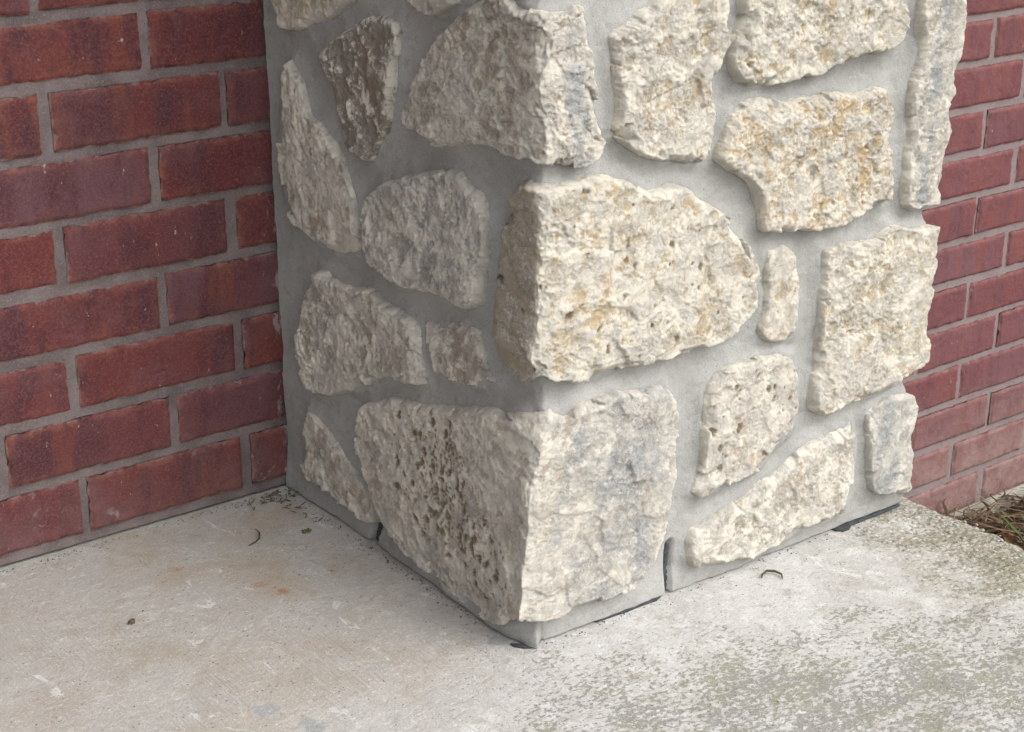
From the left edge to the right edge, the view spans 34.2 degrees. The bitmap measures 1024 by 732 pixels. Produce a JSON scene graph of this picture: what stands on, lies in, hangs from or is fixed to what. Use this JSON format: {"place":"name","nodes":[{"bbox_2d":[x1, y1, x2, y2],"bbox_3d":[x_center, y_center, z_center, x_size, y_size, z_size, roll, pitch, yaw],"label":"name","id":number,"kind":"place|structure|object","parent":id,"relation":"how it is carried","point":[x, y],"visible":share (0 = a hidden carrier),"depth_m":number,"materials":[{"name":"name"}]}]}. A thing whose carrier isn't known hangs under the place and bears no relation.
{"place":"outdoors","nodes":[
{"label":"outdoors","id":0,"kind":"place"},
{"bbox_2d":[936,489,1023,550],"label":"ground","id":1,"kind":"structure","parent":0,"point":[1009,511],"depth_m":2.91,"materials":[{"name":"plant"}]},
{"bbox_2d":[0,484,1023,731],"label":"porch slab","id":2,"kind":"structure","parent":1,"relation":"on","point":[230,630],"depth_m":1.66,"materials":[{"name":"concrete"}]},
{"bbox_2d":[128,618,134,623],"bbox_3d":[-0.388,0.260,1.699,0.008,0.004,0.008,-15,25,-34],"label":"seed husk","id":3,"kind":"object","parent":2,"relation":"on","point":[130,621],"visible":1,"depth_m":1.70,"materials":[{"name":"beige plant"}]},
{"bbox_2d":[249,529,259,545],"bbox_3d":[-0.288,0.193,1.871,0.009,0.005,0.033,2,21,6],"label":"twig","id":4,"kind":"object","parent":2,"relation":"on","point":[257,539],"visible":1,"depth_m":1.87,"materials":[{"name":"brown wood"}]},
{"bbox_2d":[247,488,321,521],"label":"moss litter","id":5,"kind":"object","parent":2,"relation":"on","point":[275,492],"visible":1,"depth_m":1.97,"materials":[{"name":"brown plant"}]},
{"bbox_2d":[301,528,311,533],"bbox_3d":[-0.233,0.187,1.890,0.012,0.007,0.011,-15,25,-34],"label":"moss crumb","id":6,"kind":"object","parent":2,"relation":"on","point":[305,531],"visible":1,"depth_m":1.89,"materials":[{"name":"green plant"}]},
{"bbox_2d":[3,489,900,730],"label":"grit","id":7,"kind":"object","parent":2,"relation":"on","point":[406,570],"visible":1,"depth_m":1.82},
{"bbox_2d":[263,0,966,648],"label":"stone pillar","id":8,"kind":"structure","parent":2,"relation":"on","point":[595,310],"depth_m":1.66,"materials":[{"name":"stone"}]},
{"bbox_2d":[761,569,782,578],"bbox_3d":[0.279,0.224,1.791,0.024,0.004,0.015,1,21,2],"label":"twig","id":9,"kind":"object","parent":2,"relation":"on","point":[768,570],"visible":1,"depth_m":1.79,"materials":[{"name":"brown wood"}]},
{"bbox_2d":[884,506,1023,600],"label":"pebbles","id":10,"kind":"object","parent":2,"relation":"on","point":[963,538],"visible":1,"depth_m":1.88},
{"bbox_2d":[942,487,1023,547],"bbox_3d":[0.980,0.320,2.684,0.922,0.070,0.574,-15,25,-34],"label":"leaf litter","id":11,"kind":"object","parent":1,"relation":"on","point":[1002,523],"visible":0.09,"depth_m":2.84,"materials":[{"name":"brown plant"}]},
{"bbox_2d":[991,530,1012,542],"bbox_3d":[0.811,0.281,2.761,0.038,0.020,0.044,-1,5,-38],"label":"dead leaf","id":12,"kind":"object","parent":11,"relation":"on","point":[1008,537],"visible":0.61,"depth_m":2.75,"materials":[{"name":"brown plant"}]},
{"bbox_2d":[950,484,1023,520],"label":"foundation","id":13,"kind":"object","parent":1,"relation":"on","point":[1017,490],"visible":0.03,"depth_m":2.94,"materials":[{"name":"concrete"}]},
{"bbox_2d":[0,0,1023,565],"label":"brick wall","id":14,"kind":"structure","parent":13,"relation":"on","point":[140,354],"depth_m":1.83,"materials":[{"name":"red brick"}]},
{"bbox_2d":[996,511,1023,543],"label":"grass tuft","id":15,"kind":"object","parent":1,"relation":"on","point":[1014,529],"visible":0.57,"depth_m":2.74,"materials":[{"name":"green plant"}]}
]}

